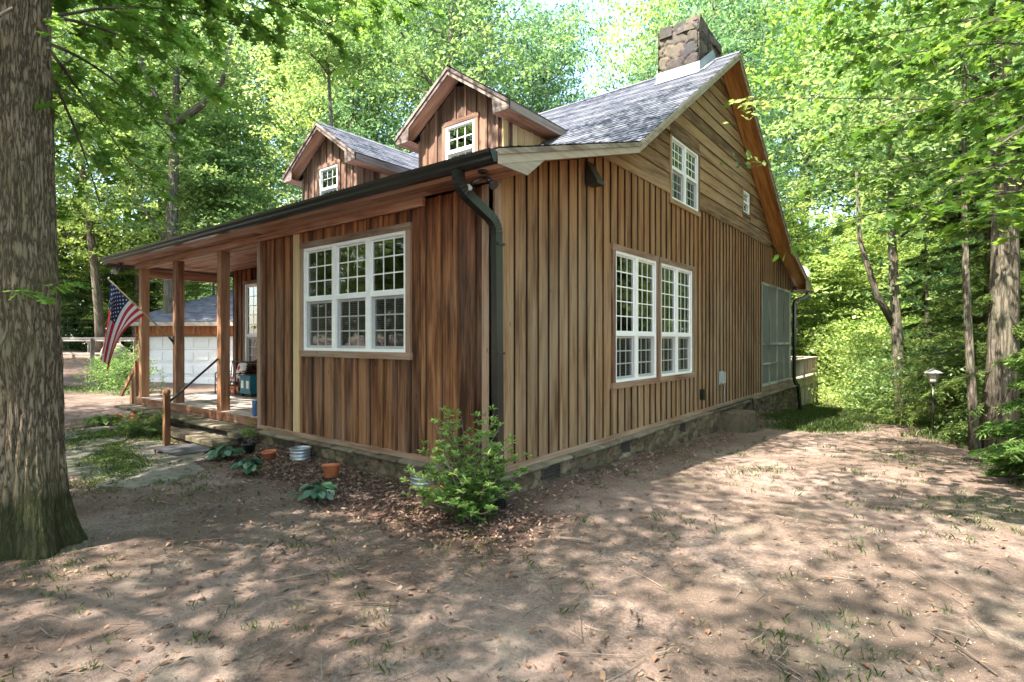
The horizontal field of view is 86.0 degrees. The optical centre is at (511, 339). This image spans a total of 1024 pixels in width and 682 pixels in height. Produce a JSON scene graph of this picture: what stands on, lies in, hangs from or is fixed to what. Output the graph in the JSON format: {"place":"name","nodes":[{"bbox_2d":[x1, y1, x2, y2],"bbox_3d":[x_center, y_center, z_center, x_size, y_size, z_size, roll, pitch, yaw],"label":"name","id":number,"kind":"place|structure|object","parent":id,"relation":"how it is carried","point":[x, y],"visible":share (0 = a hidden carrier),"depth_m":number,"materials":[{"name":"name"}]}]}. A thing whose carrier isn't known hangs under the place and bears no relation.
{"place":"outdoors","nodes":[
{"label":"outdoors","id":0,"kind":"place"},
{"bbox_2d":[65,426,244,488],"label":"path","id":1,"kind":"structure","parent":0,"point":[160,470],"depth_m":6.89,"materials":[{"name":"grey stone"}]},
{"bbox_2d":[152,443,210,455],"bbox_3d":[-4.664,1.566,7.825,0.900,0.015,0.520,0,0,38],"label":"stone slab","id":2,"kind":"object","parent":1,"relation":"on","point":[180,450],"depth_m":7.79,"materials":[{"name":"grey stone"}]},
{"bbox_2d":[0,343,1023,681],"bbox_3d":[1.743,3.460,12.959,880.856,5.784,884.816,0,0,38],"label":"ground","id":3,"kind":"structure","parent":0,"point":[774,559],"depth_m":3.81,"materials":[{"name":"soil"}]},
{"bbox_2d":[51,9,119,210],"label":"forest tree","id":4,"kind":"object","parent":3,"relation":"on","point":[60,53],"visible":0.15,"depth_m":20.34,"materials":[{"name":"green plant"}]},
{"bbox_2d":[51,10,122,211],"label":"forest tree","id":5,"kind":"object","parent":3,"relation":"on","point":[70,108],"visible":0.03,"depth_m":26.78,"materials":[{"name":"green plant"}]},
{"bbox_2d":[58,263,122,349],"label":"understory tree","id":6,"kind":"object","parent":3,"relation":"on","point":[76,304],"visible":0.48,"depth_m":41.75,"materials":[{"name":"green plant"}]},
{"bbox_2d":[62,337,134,365],"bbox_3d":[-25.058,0.735,31.841,5.818,1.711,15.161,0,0,-38],"label":"fence","id":7,"kind":"object","parent":3,"relation":"on","point":[91,346],"visible":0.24,"depth_m":27.47,"materials":[{"name":"grey wood"}]},
{"bbox_2d":[74,347,130,389],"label":"bush","id":8,"kind":"object","parent":3,"relation":"on","point":[94,376],"visible":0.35,"depth_m":18.27,"materials":[{"name":"green plant"}]},
{"bbox_2d":[82,414,126,424],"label":"hosta","id":9,"kind":"object","parent":3,"relation":"on","point":[99,419],"visible":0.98,"depth_m":10.15,"materials":[{"name":"green plant"}]},
{"bbox_2d":[51,7,164,262],"bbox_3d":[-33.681,-13.128,39.479,16.196,29.026,15.920,0,0,-21],"label":"forest tree","id":10,"kind":"object","parent":3,"relation":"on","point":[72,238],"visible":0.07,"depth_m":38.77,"materials":[{"name":"green plant"}]},
{"bbox_2d":[56,199,162,328],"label":"understory tree","id":11,"kind":"object","parent":3,"relation":"on","point":[130,291],"visible":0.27,"depth_m":41.38,"materials":[{"name":"green plant"}]},
{"bbox_2d":[51,1,189,355],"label":"forest tree","id":12,"kind":"object","parent":3,"relation":"on","point":[89,218],"visible":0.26,"depth_m":35.25,"materials":[{"name":"green plant"}]},
{"bbox_2d":[65,423,180,493],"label":"ground cover","id":13,"kind":"object","parent":3,"relation":"on","point":[105,476],"visible":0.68,"depth_m":7.44,"materials":[{"name":"green plant"}]},
{"bbox_2d":[85,344,165,395],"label":"bush","id":14,"kind":"object","parent":3,"relation":"on","point":[124,370],"visible":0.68,"depth_m":16.82,"materials":[{"name":"green plant"}]},
{"bbox_2d":[120,358,138,413],"bbox_3d":[-8.459,1.122,12.151,1.154,1.456,0.100,0,0,38],"label":"side handrail","id":15,"kind":"object","parent":3,"relation":"on","point":[134,386],"visible":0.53,"depth_m":11.96,"materials":[{"name":"brown wood"}]},
{"bbox_2d":[52,10,217,349],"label":"forest tree","id":16,"kind":"object","parent":3,"relation":"on","point":[96,168],"visible":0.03,"depth_m":47.37,"materials":[{"name":"green plant"}]},
{"bbox_2d":[112,412,162,434],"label":"bed plant","id":17,"kind":"object","parent":3,"relation":"on","point":[130,428],"visible":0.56,"depth_m":9.10,"materials":[{"name":"green plant"}]},
{"bbox_2d":[55,5,231,350],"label":"forest tree","id":18,"kind":"object","parent":3,"relation":"on","point":[141,230],"visible":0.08,"depth_m":41.79,"materials":[{"name":"green plant"}]},
{"bbox_2d":[128,409,162,435],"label":"bed plant","id":19,"kind":"object","parent":3,"relation":"on","point":[153,426],"visible":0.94,"depth_m":9.03,"materials":[{"name":"green plant"}]},
{"bbox_2d":[54,0,300,233],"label":"forest tree","id":20,"kind":"object","parent":3,"relation":"on","point":[196,95],"visible":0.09,"depth_m":40.24,"materials":[{"name":"green plant"}]},
{"bbox_2d":[52,0,305,313],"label":"tree","id":21,"kind":"object","parent":3,"relation":"on","point":[171,223],"visible":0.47,"depth_m":21.86,"materials":[{"name":"green plant"}]},
{"bbox_2d":[130,289,232,383],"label":"garage","id":22,"kind":"structure","parent":3,"relation":"on","point":[200,335],"depth_m":21.48,"materials":[{"name":"brown wood"}]},
{"bbox_2d":[149,336,232,383],"bbox_3d":[-11.832,0.910,21.515,4.840,2.072,0.065,0,0,0],"label":"garage door","id":23,"kind":"structure","parent":22,"relation":"in","point":[200,351],"depth_m":21.48,"materials":[{"name":"white metal"}]},
{"bbox_2d":[149,280,216,308],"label":"understory tree","id":24,"kind":"object","parent":3,"relation":"on","point":[194,295],"visible":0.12,"depth_m":40.15,"materials":[{"name":"green plant"}]},
{"bbox_2d":[162,358,218,445],"bbox_3d":[-5.140,1.016,8.853,0.111,1.403,1.094,0,0,16],"label":"handrail","id":25,"kind":"object","parent":3,"relation":"on","point":[167,398],"visible":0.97,"depth_m":8.37,"materials":[{"name":"brown wood"}]},
{"bbox_2d":[97,116,297,294],"bbox_3d":[-13.547,-3.886,24.908,8.154,11.678,7.545,0,0,5],"label":"tree","id":26,"kind":"object","parent":3,"relation":"on","point":[199,204],"visible":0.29,"depth_m":23.52,"materials":[{"name":"green plant"}]},
{"bbox_2d":[98,20,306,293],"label":"forest tree","id":27,"kind":"object","parent":3,"relation":"on","point":[137,273],"visible":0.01,"depth_m":44.78,"materials":[{"name":"green plant"}]},
{"bbox_2d":[119,91,301,233],"bbox_3d":[-12.523,-4.077,24.238,8.110,12.181,8.573,0,0,38],"label":"tree","id":28,"kind":"object","parent":3,"relation":"on","point":[225,154],"visible":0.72,"depth_m":23.17,"materials":[{"name":"green plant"}]},
{"bbox_2d":[131,32,293,230],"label":"forest tree","id":29,"kind":"object","parent":3,"relation":"on","point":[241,115],"depth_m":50.10,"materials":[{"name":"green plant"}]},
{"bbox_2d":[171,427,257,447],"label":"stone steps","id":30,"kind":"structure","parent":3,"relation":"on","point":[208,437],"depth_m":8.40,"materials":[{"name":"beige stone"}]},
{"bbox_2d":[0,0,447,561],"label":"oak tree","id":31,"kind":"object","parent":3,"relation":"on","point":[38,516],"visible":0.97,"depth_m":4.25,"materials":[{"name":"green plant"}]},
{"bbox_2d":[203,444,245,459],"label":"hosta","id":32,"kind":"object","parent":3,"relation":"on","point":[222,451],"visible":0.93,"depth_m":7.12,"materials":[{"name":"green plant"}]},
{"bbox_2d":[122,0,335,209],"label":"forest tree","id":33,"kind":"object","parent":3,"relation":"on","point":[266,93],"visible":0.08,"depth_m":41.98,"materials":[{"name":"green plant"}]},
{"bbox_2d":[231,457,264,474],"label":"hosta","id":34,"kind":"object","parent":3,"relation":"on","point":[249,466],"visible":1,"depth_m":6.31,"materials":[{"name":"green plant"}]},
{"bbox_2d":[241,441,256,453],"bbox_3d":[-3.669,1.506,7.654,0.204,0.140,0.204,0,0,38],"label":"nursery pot","id":35,"kind":"object","parent":3,"relation":"on","point":[248,448],"visible":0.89,"depth_m":7.59,"materials":[{"name":"black plastic"}]},
{"bbox_2d":[239,417,259,443],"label":"potted plant","id":36,"kind":"object","parent":35,"relation":"in","point":[252,433],"visible":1,"depth_m":7.64,"materials":[{"name":"green plant"}]},
{"bbox_2d":[290,481,337,501],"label":"hosta","id":37,"kind":"object","parent":3,"relation":"on","point":[320,493],"visible":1,"depth_m":5.42,"materials":[{"name":"green plant"}]},
{"bbox_2d":[223,2,409,208],"bbox_3d":[-13.617,-11.541,37.578,14.950,27.257,15.208,0,0,-7],"label":"forest tree","id":38,"kind":"object","parent":3,"relation":"on","point":[295,101],"visible":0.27,"depth_m":36.89,"materials":[{"name":"green plant"}]},
{"bbox_2d":[219,0,419,126],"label":"tree","id":39,"kind":"object","parent":3,"relation":"on","point":[320,48],"visible":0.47,"depth_m":25.71,"materials":[{"name":"green plant"}]},
{"bbox_2d":[224,2,414,205],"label":"forest tree","id":40,"kind":"object","parent":3,"relation":"on","point":[283,118],"visible":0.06,"depth_m":43.04,"materials":[{"name":"green plant"}]},
{"bbox_2d":[243,6,428,200],"bbox_3d":[-10.673,-10.711,37.063,14.125,25.728,12.706,0,0,9],"label":"forest tree","id":41,"kind":"object","parent":3,"relation":"on","point":[340,104],"visible":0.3,"depth_m":35.92,"materials":[{"name":"green plant"}]},
{"bbox_2d":[246,2,447,152],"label":"forest tree","id":42,"kind":"object","parent":3,"relation":"on","point":[314,120],"visible":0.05,"depth_m":43.26,"materials":[{"name":"green plant"}]},
{"bbox_2d":[296,0,595,190],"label":"forest tree","id":43,"kind":"object","parent":3,"relation":"on","point":[447,49],"visible":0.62,"depth_m":31.41,"materials":[{"name":"green plant"}]},
{"bbox_2d":[128,417,780,625],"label":"bark mulch","id":44,"kind":"object","parent":3,"relation":"on","point":[312,471],"visible":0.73,"depth_m":5.51,"materials":[{"name":"brown wood"}]},
{"bbox_2d":[289,446,310,460],"bbox_3d":[-2.840,1.524,7.363,0.278,0.152,0.278,0,0,38],"label":"steel tub","id":45,"kind":"object","parent":44,"relation":"on","point":[297,453],"visible":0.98,"depth_m":7.27,"materials":[{"name":"metal"}]},
{"bbox_2d":[322,463,340,477],"bbox_3d":[-2.078,1.500,6.314,0.215,0.198,0.215,0,0,38],"label":"terracotta pot","id":46,"kind":"object","parent":44,"relation":"on","point":[330,470],"visible":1,"depth_m":6.22,"materials":[{"name":"orange ceramic"}]},
{"bbox_2d":[351,0,559,149],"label":"forest tree","id":47,"kind":"object","parent":3,"relation":"on","point":[398,120],"visible":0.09,"depth_m":38.33,"materials":[{"name":"green plant"}]},
{"bbox_2d":[100,14,812,508],"bbox_3d":[0.427,-1.825,14.349,10.695,9.149,15.692,0,0,38],"label":"wooden cabin","id":48,"kind":"object","parent":3,"relation":"on","point":[586,284],"visible":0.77,"depth_m":8.17,"materials":[{"name":"brown wood"}]},
{"bbox_2d":[101,277,173,370],"bbox_3d":[-6.804,-0.268,10.031,0.348,1.664,1.216,0,0,38],"label":"flag on pole","id":49,"kind":"object","parent":48,"relation":"attached to","point":[125,312],"visible":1,"depth_m":9.78,"materials":[{"name":"multicoloured fabric"}]},
{"bbox_2d":[215,361,252,395],"bbox_3d":[-6.281,0.854,12.380,0.974,0.732,0.409,0,0,38],"label":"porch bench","id":50,"kind":"object","parent":48,"relation":"on","point":[235,380],"visible":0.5,"depth_m":12.32,"materials":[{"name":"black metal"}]},
{"bbox_2d":[238,374,256,396],"bbox_3d":[-5.631,0.993,11.888,0.540,0.455,0.350,0,0,38],"label":"teal cabinet","id":51,"kind":"object","parent":48,"relation":"on","point":[248,383],"visible":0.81,"depth_m":11.70,"materials":[{"name":"metal"}]},
{"bbox_2d":[242,280,256,365],"bbox_3d":[-5.689,-0.330,12.253,1.080,2.000,0.157,0,0,38],"label":"window","id":52,"kind":"structure","parent":48,"relation":"in","point":[251,283],"depth_m":12.47,"materials":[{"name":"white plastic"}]},
{"bbox_2d":[299,222,412,359],"bbox_3d":[-2.055,-0.565,7.127,2.340,1.600,0.157,0,0,38],"label":"window","id":53,"kind":"structure","parent":48,"relation":"in","point":[370,350],"depth_m":6.99,"materials":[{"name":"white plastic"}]},
{"bbox_2d":[611,243,658,389],"bbox_3d":[1.818,-0.322,8.226,0.157,2.025,1.565,0,0,38],"label":"window","id":54,"kind":"structure","parent":48,"relation":"in","point":[634,379],"depth_m":8.18,"materials":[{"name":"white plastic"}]},
{"bbox_2d":[658,257,694,382],"bbox_3d":[2.814,-0.322,9.501,0.157,2.025,1.590,0,0,38],"label":"window","id":55,"kind":"structure","parent":48,"relation":"in","point":[674,374],"depth_m":9.44,"materials":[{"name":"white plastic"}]},
{"bbox_2d":[668,129,700,217],"bbox_3d":[3.067,-2.915,9.772,0.092,1.230,1.470,0,0,38],"label":"window","id":56,"kind":"structure","parent":48,"relation":"in","point":[686,147],"depth_m":9.74,"materials":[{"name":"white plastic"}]},
{"bbox_2d":[742,186,750,218],"bbox_3d":[5.448,-3.190,12.817,0.092,0.640,0.660,0,0,38],"label":"window","id":57,"kind":"structure","parent":48,"relation":"in","point":[747,204],"depth_m":12.88,"materials":[{"name":"white plastic"}]},
{"bbox_2d":[400,404,531,521],"bbox_3d":[-0.425,1.114,4.963,1.292,1.113,1.304,0,0,38],"label":"corner shrub","id":58,"kind":"object","parent":3,"relation":"on","point":[467,490],"visible":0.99,"depth_m":4.90,"materials":[{"name":"green plant"}]},
{"bbox_2d":[364,0,567,124],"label":"forest tree","id":59,"kind":"object","parent":3,"relation":"on","point":[400,111],"visible":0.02,"depth_m":44.40,"materials":[{"name":"green plant"}]},
{"bbox_2d":[5,431,1017,681],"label":"twig litter","id":60,"kind":"object","parent":3,"relation":"on","point":[517,611],"visible":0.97,"depth_m":3.21,"materials":[{"name":"brown plant"}]},
{"bbox_2d":[0,405,1023,681],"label":"leaf litter","id":61,"kind":"object","parent":3,"relation":"on","point":[602,671],"visible":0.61,"depth_m":4.10,"materials":[{"name":"brown plant"}]},
{"bbox_2d":[0,424,1023,681],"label":"weed tufts","id":62,"kind":"object","parent":3,"relation":"on","point":[658,516],"visible":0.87,"depth_m":4.36,"materials":[{"name":"green plant"}]},
{"bbox_2d":[56,196,971,355],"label":"distant woods","id":63,"kind":"object","parent":3,"relation":"on","point":[125,333],"visible":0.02,"depth_m":44.82,"materials":[{"name":"green plant"}]},
{"bbox_2d":[64,384,967,500],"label":"grass","id":64,"kind":"structure","parent":3,"relation":"on","point":[816,417],"depth_m":11.35,"materials":[{"name":"green plant"}]},
{"bbox_2d":[466,0,619,111],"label":"forest tree","id":65,"kind":"object","parent":3,"relation":"on","point":[575,30],"visible":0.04,"depth_m":50.44,"materials":[{"name":"green plant"}]},
{"bbox_2d":[470,0,626,112],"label":"forest tree","id":66,"kind":"object","parent":3,"relation":"on","point":[553,86],"visible":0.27,"depth_m":42.92,"materials":[{"name":"green plant"}]},
{"bbox_2d":[558,0,811,242],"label":"forest tree","id":67,"kind":"object","parent":3,"relation":"on","point":[648,4],"visible":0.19,"depth_m":33.54,"materials":[{"name":"green plant"}]},
{"bbox_2d":[589,0,794,181],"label":"forest tree","id":68,"kind":"object","parent":3,"relation":"on","point":[653,72],"visible":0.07,"depth_m":22.84,"materials":[{"name":"green plant"}]},
{"bbox_2d":[598,0,813,239],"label":"forest tree","id":69,"kind":"object","parent":3,"relation":"on","point":[657,43],"depth_m":40.31,"materials":[{"name":"green plant"}]},
{"bbox_2d":[596,0,840,213],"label":"forest tree","id":70,"kind":"object","parent":3,"relation":"on","point":[749,58],"visible":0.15,"depth_m":26.29,"materials":[{"name":"green plant"}]},
{"bbox_2d":[718,408,755,432],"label":"stone block","id":71,"kind":"structure","parent":3,"relation":"on","point":[737,420],"depth_m":10.96,"materials":[{"name":"grey stone"}]},
{"bbox_2d":[679,0,872,258],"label":"forest tree","id":72,"kind":"object","parent":3,"relation":"on","point":[783,79],"visible":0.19,"depth_m":30.04,"materials":[{"name":"green plant"}]},
{"bbox_2d":[791,356,818,405],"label":"back deck","id":73,"kind":"structure","parent":3,"relation":"on","point":[804,371],"depth_m":20.30,"materials":[{"name":"brown wood"}]},
{"bbox_2d":[734,0,900,357],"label":"forest tree","id":74,"kind":"object","parent":3,"relation":"on","point":[831,193],"visible":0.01,"depth_m":38.90,"materials":[{"name":"green plant"}]},
{"bbox_2d":[791,310,848,394],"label":"bush","id":75,"kind":"object","parent":3,"relation":"on","point":[807,341],"visible":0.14,"depth_m":27.63,"materials":[{"name":"green plant"}]},
{"bbox_2d":[724,0,922,347],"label":"forest tree","id":76,"kind":"object","parent":3,"relation":"on","point":[806,129],"visible":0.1,"depth_m":34.38,"materials":[{"name":"green plant"}]},
{"bbox_2d":[774,172,888,365],"bbox_3d":[14.059,-2.511,27.557,8.989,11.249,9.246,0,0,-30],"label":"understory tree","id":77,"kind":"object","parent":3,"relation":"on","point":[815,234],"visible":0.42,"depth_m":26.35,"materials":[{"name":"green plant"}]},
{"bbox_2d":[805,305,888,404],"bbox_3d":[14.853,1.227,24.002,6.148,5.555,6.676,0,0,-41],"label":"bush","id":78,"kind":"object","parent":3,"relation":"on","point":[838,331],"visible":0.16,"depth_m":24.23,"materials":[{"name":"green plant"}]},
{"bbox_2d":[806,384,891,408],"bbox_3d":[16.385,2.507,21.121,11.139,1.770,9.299,0,0,38],"label":"meadow growth","id":79,"kind":"object","parent":3,"relation":"on","point":[820,392],"visible":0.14,"depth_m":21.05,"materials":[{"name":"green plant"}]},
{"bbox_2d":[791,224,908,388],"bbox_3d":[17.121,-1.391,29.567,7.806,9.496,7.589,0,0,-7],"label":"understory tree","id":80,"kind":"object","parent":3,"relation":"on","point":[870,297],"visible":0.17,"depth_m":29.03,"materials":[{"name":"green plant"}]},
{"bbox_2d":[807,317,921,411],"bbox_3d":[13.032,1.338,19.543,5.136,4.273,4.729,0,0,-17],"label":"bush","id":81,"kind":"object","parent":3,"relation":"on","point":[868,337],"visible":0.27,"depth_m":19.99,"materials":[{"name":"green plant"}]},
{"bbox_2d":[821,332,920,413],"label":"bush","id":82,"kind":"object","parent":3,"relation":"on","point":[857,370],"visible":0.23,"depth_m":18.70,"materials":[{"name":"green plant"}]},
{"bbox_2d":[719,0,1023,450],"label":"tree","id":83,"kind":"object","parent":3,"relation":"on","point":[974,442],"visible":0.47,"depth_m":9.32,"materials":[{"name":"green plant"}]},
{"bbox_2d":[802,286,942,404],"bbox_3d":[17.024,0.909,25.434,8.217,6.837,7.567,0,0,16],"label":"bush","id":84,"kind":"object","parent":3,"relation":"on","point":[870,314],"visible":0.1,"depth_m":24.63,"materials":[{"name":"green plant"}]},
{"bbox_2d":[723,0,1023,450],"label":"tree","id":85,"kind":"object","parent":3,"relation":"on","point":[1004,309],"visible":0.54,"depth_m":9.20,"materials":[{"name":"green plant"}]},
{"bbox_2d":[786,0,961,302],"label":"forest tree","id":86,"kind":"object","parent":3,"relation":"on","point":[904,182],"visible":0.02,"depth_m":41.99,"materials":[{"name":"green plant"}]},
{"bbox_2d":[729,0,1023,261],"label":"maple tree","id":87,"kind":"object","parent":3,"relation":"on","point":[1012,20],"visible":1,"depth_m":5.01,"materials":[{"name":"green plant"}]},
{"bbox_2d":[791,174,963,364],"bbox_3d":[18.428,-2.175,27.070,9.768,11.884,9.496,0,0,3],"label":"understory tree","id":88,"kind":"object","parent":3,"relation":"on","point":[872,238],"visible":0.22,"depth_m":26.82,"materials":[{"name":"green plant"}]},
{"bbox_2d":[822,312,937,410],"bbox_3d":[15.817,1.371,21.652,6.163,5.128,5.675,0,0,14],"label":"bush","id":89,"kind":"object","parent":3,"relation":"on","point":[885,332],"visible":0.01,"depth_m":22.25,"materials":[{"name":"green plant"}]},
{"bbox_2d":[762,0,1023,416],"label":"tree","id":90,"kind":"object","parent":3,"relation":"on","point":[892,315],"visible":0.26,"depth_m":15.93,"materials":[{"name":"green plant"}]},
{"bbox_2d":[827,219,960,328],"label":"understory tree","id":91,"kind":"object","parent":3,"relation":"on","point":[911,252],"visible":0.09,"depth_m":32.28,"materials":[{"name":"green plant"}]},
{"bbox_2d":[831,275,957,358],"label":"understory tree","id":92,"kind":"object","parent":3,"relation":"on","point":[885,297],"visible":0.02,"depth_m":29.30,"materials":[{"name":"green plant"}]},
{"bbox_2d":[846,338,955,418],"bbox_3d":[12.057,1.502,16.675,4.060,3.352,3.360,0,0,16],"label":"bush","id":93,"kind":"object","parent":3,"relation":"on","point":[882,387],"visible":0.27,"depth_m":16.71,"materials":[{"name":"green plant"}]},
{"bbox_2d":[863,243,959,417],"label":"cedar tree","id":94,"kind":"object","parent":3,"relation":"on","point":[917,292],"visible":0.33,"depth_m":16.00,"materials":[{"name":"green plant"}]},
{"bbox_2d":[807,0,1023,336],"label":"forest tree","id":95,"kind":"object","parent":3,"relation":"on","point":[880,261],"visible":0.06,"depth_m":18.70,"materials":[{"name":"green plant"}]},
{"bbox_2d":[879,343,976,422],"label":"bush","id":96,"kind":"object","parent":3,"relation":"on","point":[914,398],"visible":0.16,"depth_m":13.73,"materials":[{"name":"green plant"}]},
{"bbox_2d":[881,304,982,423],"bbox_3d":[11.335,1.060,12.436,4.611,4.645,4.670,0,0,-29],"label":"bush","id":97,"kind":"object","parent":3,"relation":"on","point":[933,348],"visible":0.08,"depth_m":13.08,"materials":[{"name":"green plant"}]},
{"bbox_2d":[922,368,942,434],"bbox_3d":[8.406,1.307,10.953,0.340,1.480,0.294,0,0,38],"label":"garden lantern","id":98,"kind":"object","parent":3,"relation":"on","point":[933,374],"visible":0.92,"depth_m":10.94,"materials":[{"name":"white metal"}]},
{"bbox_2d":[850,113,1023,426],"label":"cedar tree","id":99,"kind":"object","parent":3,"relation":"on","point":[984,281],"visible":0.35,"depth_m":11.76,"materials":[{"name":"green plant"}]},
{"bbox_2d":[862,251,1023,403],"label":"understory tree","id":100,"kind":"object","parent":3,"relation":"on","point":[933,289],"visible":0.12,"depth_m":19.35,"materials":[{"name":"green plant"}]},
{"bbox_2d":[877,314,1021,419],"bbox_3d":[13.138,1.289,16.067,4.368,4.357,5.277,0,0,5],"label":"bush","id":101,"kind":"object","parent":3,"relation":"on","point":[886,347],"visible":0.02,"depth_m":16.50,"materials":[{"name":"green plant"}]},
{"bbox_2d":[923,627,998,675],"bbox_3d":[2.389,1.654,2.943,0.060,0.027,0.449,0,0,-10],"label":"stick","id":102,"kind":"object","parent":3,"relation":"on","point":[981,662],"visible":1,"depth_m":2.91,"materials":[{"name":"brown wood"}]},
{"bbox_2d":[927,206,1023,317],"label":"understory tree","id":103,"kind":"object","parent":3,"relation":"on","point":[960,280],"visible":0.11,"depth_m":15.86,"materials":[{"name":"green plant"}]},
{"bbox_2d":[934,134,1023,440],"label":"cedar tree","id":104,"kind":"object","parent":3,"relation":"on","point":[986,247],"visible":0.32,"depth_m":9.42,"materials":[{"name":"green plant"}]},
{"bbox_2d":[936,331,1023,440],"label":"bush","id":105,"kind":"object","parent":3,"relation":"on","point":[978,387],"visible":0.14,"depth_m":10.10,"materials":[{"name":"green plant"}]},
{"bbox_2d":[974,348,1023,487],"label":"cedar tree","id":106,"kind":"object","parent":3,"relation":"on","point":[1008,455],"visible":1,"depth_m":6.80,"materials":[{"name":"green plant"}]},
{"bbox_2d":[53,0,1019,342],"label":"sky","id":107,"kind":"structure","parent":0,"point":[599,10],"materials":[{"name":"white"}]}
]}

